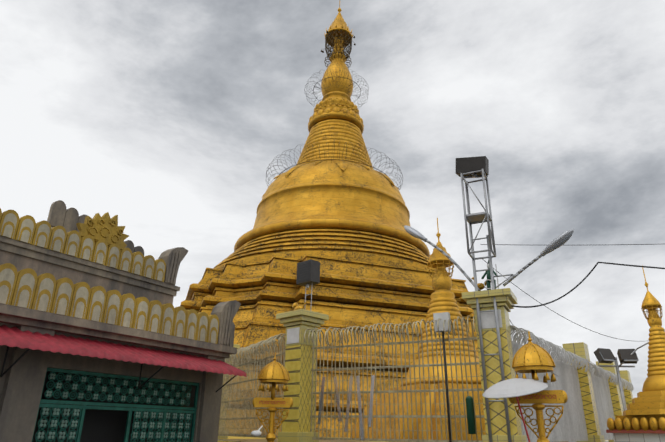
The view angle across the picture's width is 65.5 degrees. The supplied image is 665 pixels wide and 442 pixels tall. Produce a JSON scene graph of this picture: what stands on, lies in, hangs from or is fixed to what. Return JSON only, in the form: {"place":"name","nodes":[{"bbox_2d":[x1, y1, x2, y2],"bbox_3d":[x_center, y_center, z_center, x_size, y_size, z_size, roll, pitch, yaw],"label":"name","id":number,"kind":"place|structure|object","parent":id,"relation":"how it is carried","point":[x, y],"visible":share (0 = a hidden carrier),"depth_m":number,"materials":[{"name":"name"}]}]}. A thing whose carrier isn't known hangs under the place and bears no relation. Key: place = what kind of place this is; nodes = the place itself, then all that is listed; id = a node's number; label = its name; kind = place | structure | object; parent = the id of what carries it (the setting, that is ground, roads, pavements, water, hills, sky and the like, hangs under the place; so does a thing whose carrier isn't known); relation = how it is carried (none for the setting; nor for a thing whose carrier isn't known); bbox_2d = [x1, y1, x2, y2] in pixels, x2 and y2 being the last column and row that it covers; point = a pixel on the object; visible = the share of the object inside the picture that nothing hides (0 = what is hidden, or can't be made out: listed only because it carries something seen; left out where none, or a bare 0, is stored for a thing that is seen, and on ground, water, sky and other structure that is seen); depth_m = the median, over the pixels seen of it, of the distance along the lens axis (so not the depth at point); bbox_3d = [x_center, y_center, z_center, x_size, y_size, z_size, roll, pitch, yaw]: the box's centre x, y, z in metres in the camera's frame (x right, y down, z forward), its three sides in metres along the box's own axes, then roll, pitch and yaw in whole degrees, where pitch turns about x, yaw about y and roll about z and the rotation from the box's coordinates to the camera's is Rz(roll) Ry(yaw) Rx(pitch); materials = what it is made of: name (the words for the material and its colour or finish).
{"place":"outdoors","nodes":[
{"label":"outdoors","id":0,"kind":"place"},
{"bbox_2d":[0,200,246,441],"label":"shrine hall","id":1,"kind":"structure","parent":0,"point":[97,293],"depth_m":8.93,"materials":[{"name":"beige paint"}]},
{"bbox_2d":[32,367,198,441],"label":"lattice screen","id":2,"kind":"object","parent":1,"relation":"in","point":[83,407],"visible":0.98,"depth_m":9.06,"materials":[{"name":"teal metal"}]},
{"bbox_2d":[0,0,664,397],"label":"sky","id":3,"kind":"structure","parent":0,"point":[168,118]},
{"bbox_2d":[317,375,475,440],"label":"plinth pipes","id":4,"kind":"object","parent":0,"point":[470,415],"visible":1,"depth_m":10.56,"materials":[{"name":"metal"}]},
{"bbox_2d":[618,378,633,391],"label":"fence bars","id":5,"kind":"object","parent":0,"point":[628,385],"visible":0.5,"depth_m":19.94,"materials":[{"name":"grey metal"}]},
{"bbox_2d":[606,415,664,441],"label":"stupa base","id":6,"kind":"object","parent":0,"point":[636,428],"visible":1,"depth_m":12.70,"materials":[{"name":"gold metal"}]},
{"bbox_2d":[623,267,664,414],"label":"stupa","id":7,"kind":"object","parent":6,"relation":"on","point":[649,399],"visible":0.96,"depth_m":13.24,"materials":[{"name":"gold metal"}]},
{"bbox_2d":[641,305,661,319],"bbox_3d":[8.636,2.512,13.933,0.494,0.404,0.494,1,-22,-1],"label":"stupa hti","id":8,"kind":"object","parent":7,"relation":"attached to","point":[644,313],"visible":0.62,"depth_m":13.87,"materials":[{"name":"gold metal"}]},
{"bbox_3d":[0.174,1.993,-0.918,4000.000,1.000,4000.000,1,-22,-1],"label":"ground","id":9,"kind":"structure","parent":0,"visible":0},
{"bbox_2d":[252,352,292,441],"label":"lamp","id":10,"kind":"object","parent":9,"relation":"on","point":[274,372],"visible":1,"depth_m":9.70,"materials":[{"name":"gold metal"}]},
{"bbox_2d":[251,425,262,435],"bbox_3d":[-1.366,3.799,9.371,0.209,0.186,0.093,6,-23,-12],"label":"spotlight","id":11,"kind":"object","parent":10,"relation":"attached to","point":[258,432],"visible":1,"depth_m":9.33,"materials":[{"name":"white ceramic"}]},
{"bbox_2d":[218,439,608,441],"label":"plinth","id":12,"kind":"structure","parent":9,"relation":"on","point":[249,440],"depth_m":14.30,"materials":[{"name":"tile"}]},
{"bbox_2d":[218,344,239,438],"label":"pillar","id":13,"kind":"structure","parent":12,"relation":"on","point":[237,346],"depth_m":15.59,"materials":[{"name":"concrete"}]},
{"bbox_2d":[219,353,283,437],"bbox_3d":[-2.101,4.631,13.540,2.691,1.895,4.926,1,-22,-1],"label":"fence","id":14,"kind":"object","parent":12,"relation":"on","point":[249,399],"visible":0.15,"depth_m":13.66,"materials":[{"name":"metal"}]},
{"bbox_2d":[218,333,285,437],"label":"fence left bars","id":15,"kind":"object","parent":12,"relation":"on","point":[229,407],"visible":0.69,"depth_m":13.77,"materials":[{"name":"metal"}]},
{"bbox_2d":[276,309,328,441],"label":"pillar","id":16,"kind":"structure","parent":12,"relation":"on","point":[296,425],"depth_m":11.24,"materials":[{"name":"paint"}]},
{"bbox_2d":[292,259,319,310],"bbox_3d":[-0.659,1.591,12.180,0.687,1.240,0.316,-19,-29,40],"label":"lion and speaker","id":17,"kind":"object","parent":16,"relation":"on","point":[308,273],"visible":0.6,"depth_m":12.11},
{"bbox_2d":[304,315,482,441],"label":"fence bars","id":18,"kind":"object","parent":12,"relation":"on","point":[407,332],"visible":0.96,"depth_m":10.41,"materials":[{"name":"metal"}]},
{"bbox_2d":[310,337,485,441],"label":"fence","id":19,"kind":"object","parent":12,"relation":"on","point":[409,416],"visible":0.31,"depth_m":10.31,"materials":[{"name":"metal"}]},
{"bbox_2d":[433,156,512,441],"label":"light mast","id":20,"kind":"object","parent":12,"relation":"on","point":[472,167],"visible":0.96,"depth_m":10.08,"materials":[{"name":"grey metal"}]},
{"bbox_2d":[462,288,526,441],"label":"pillar","id":21,"kind":"structure","parent":12,"relation":"on","point":[506,299],"depth_m":9.54,"materials":[{"name":"paint"}]},
{"bbox_2d":[404,225,479,290],"bbox_3d":[2.271,0.744,10.989,1.703,1.816,0.254,-18,-29,38],"label":"street lamp","id":22,"kind":"object","parent":21,"relation":"on","point":[413,232],"visible":1,"depth_m":11.19,"materials":[{"name":"grey metal"}]},
{"bbox_2d":[471,259,498,290],"bbox_3d":[3.031,1.135,10.353,0.567,0.740,0.300,-10,-24,24],"label":"guardian statue","id":23,"kind":"object","parent":21,"relation":"on","point":[487,282],"visible":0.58,"depth_m":10.26,"materials":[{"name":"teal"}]},
{"bbox_2d":[503,229,573,286],"bbox_3d":[3.849,0.702,9.710,1.416,0.887,0.254,-15,-27,33],"label":"street lamp","id":24,"kind":"object","parent":21,"relation":"on","point":[563,238],"visible":1,"depth_m":9.54,"materials":[{"name":"grey metal"}]},
{"bbox_2d":[480,244,653,376],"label":"thin cables","id":25,"kind":"object","parent":21,"relation":"on","point":[555,312],"visible":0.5,"depth_m":10.78,"materials":[{"name":"black"}]},
{"bbox_2d":[511,262,664,307],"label":"thick cable","id":26,"kind":"object","parent":21,"relation":"attached to","point":[588,274],"visible":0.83,"depth_m":10.33,"materials":[{"name":"black rubber"}]},
{"bbox_2d":[511,340,587,441],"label":"wall","id":27,"kind":"structure","parent":12,"relation":"on","point":[570,425],"depth_m":12.97,"materials":[{"name":"paint"}]},
{"bbox_2d":[510,325,591,372],"bbox_3d":[5.325,3.186,12.466,4.277,0.433,5.397,1,-22,-1],"label":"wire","id":28,"kind":"object","parent":27,"relation":"on","point":[555,350],"visible":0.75,"depth_m":11.87,"materials":[{"name":"grey metal"}]},
{"bbox_2d":[562,342,604,441],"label":"pillar","id":29,"kind":"structure","parent":12,"relation":"on","point":[580,349],"depth_m":14.71,"materials":[{"name":"paint"}]},
{"bbox_2d":[591,374,614,439],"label":"wall","id":30,"kind":"structure","parent":12,"relation":"on","point":[603,401],"depth_m":16.98,"materials":[{"name":"paint"}]},
{"bbox_2d":[590,361,617,384],"bbox_3d":[8.828,5.039,16.959,2.913,0.426,3.728,1,-22,-1],"label":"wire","id":31,"kind":"object","parent":30,"relation":"on","point":[597,370],"visible":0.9,"depth_m":16.59,"materials":[{"name":"grey metal"}]},
{"bbox_2d":[596,361,622,441],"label":"pillar","id":32,"kind":"structure","parent":12,"relation":"on","point":[616,400],"depth_m":18.53,"materials":[{"name":"concrete"}]},
{"bbox_2d":[619,370,632,405],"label":"pillar","id":33,"kind":"structure","parent":12,"relation":"on","point":[625,375],"depth_m":21.52,"materials":[{"name":"paint"}]},
{"bbox_2d":[218,434,608,441],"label":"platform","id":34,"kind":"structure","parent":9,"relation":"on","point":[232,437],"depth_m":17.93,"materials":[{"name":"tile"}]},
{"bbox_2d":[180,1,478,436],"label":"pagoda","id":35,"kind":"object","parent":34,"relation":"on","point":[342,222],"visible":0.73,"depth_m":32.38,"materials":[{"name":"gold metal"}]},
{"bbox_2d":[280,159,385,174],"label":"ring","id":36,"kind":"object","parent":35,"relation":"on","point":[336,159],"visible":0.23,"depth_m":40.07,"materials":[{"name":"grey metal"}]},
{"bbox_2d":[266,140,402,188],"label":"hoops","id":37,"kind":"object","parent":35,"relation":"on","point":[400,186],"visible":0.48,"depth_m":41.34,"materials":[{"name":"grey metal"}]},
{"bbox_2d":[304,68,368,106],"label":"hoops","id":38,"kind":"object","parent":35,"relation":"attached to","point":[336,84],"visible":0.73,"depth_m":47.02,"materials":[{"name":"grey metal"}]},
{"bbox_2d":[313,77,360,101],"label":"frame hoops","id":39,"kind":"object","parent":35,"relation":"attached to","point":[333,80],"visible":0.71,"depth_m":46.77,"materials":[{"name":"grey metal"}]},
{"bbox_2d":[324,52,351,67],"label":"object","id":40,"kind":"object","parent":35,"relation":"on","point":[338,57],"visible":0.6,"depth_m":48.66,"materials":[{"name":"grey metal"}]},
{"bbox_2d":[325,29,351,59],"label":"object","id":41,"kind":"object","parent":35,"relation":"on","point":[328,48],"visible":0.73,"depth_m":48.98,"materials":[{"name":"brown"}]},
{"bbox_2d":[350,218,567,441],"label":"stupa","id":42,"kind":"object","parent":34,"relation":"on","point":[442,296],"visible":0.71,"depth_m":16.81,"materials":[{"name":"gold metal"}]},
{"bbox_2d":[427,260,453,278],"bbox_3d":[4.090,1.938,19.490,1.021,0.678,1.021,1,-22,-1],"label":"small stupa hti","id":43,"kind":"object","parent":42,"relation":"attached to","point":[443,267],"visible":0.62,"depth_m":19.20,"materials":[{"name":"gold metal"}]},
{"bbox_2d":[482,331,567,441],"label":"lamp","id":44,"kind":"object","parent":9,"relation":"on","point":[533,359],"visible":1,"depth_m":7.25,"materials":[{"name":"gold metal"}]},
{"bbox_2d":[594,331,664,410],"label":"flood pole","id":45,"kind":"object","parent":9,"relation":"on","point":[625,356],"visible":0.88,"depth_m":14.53,"materials":[{"name":"grey metal"}]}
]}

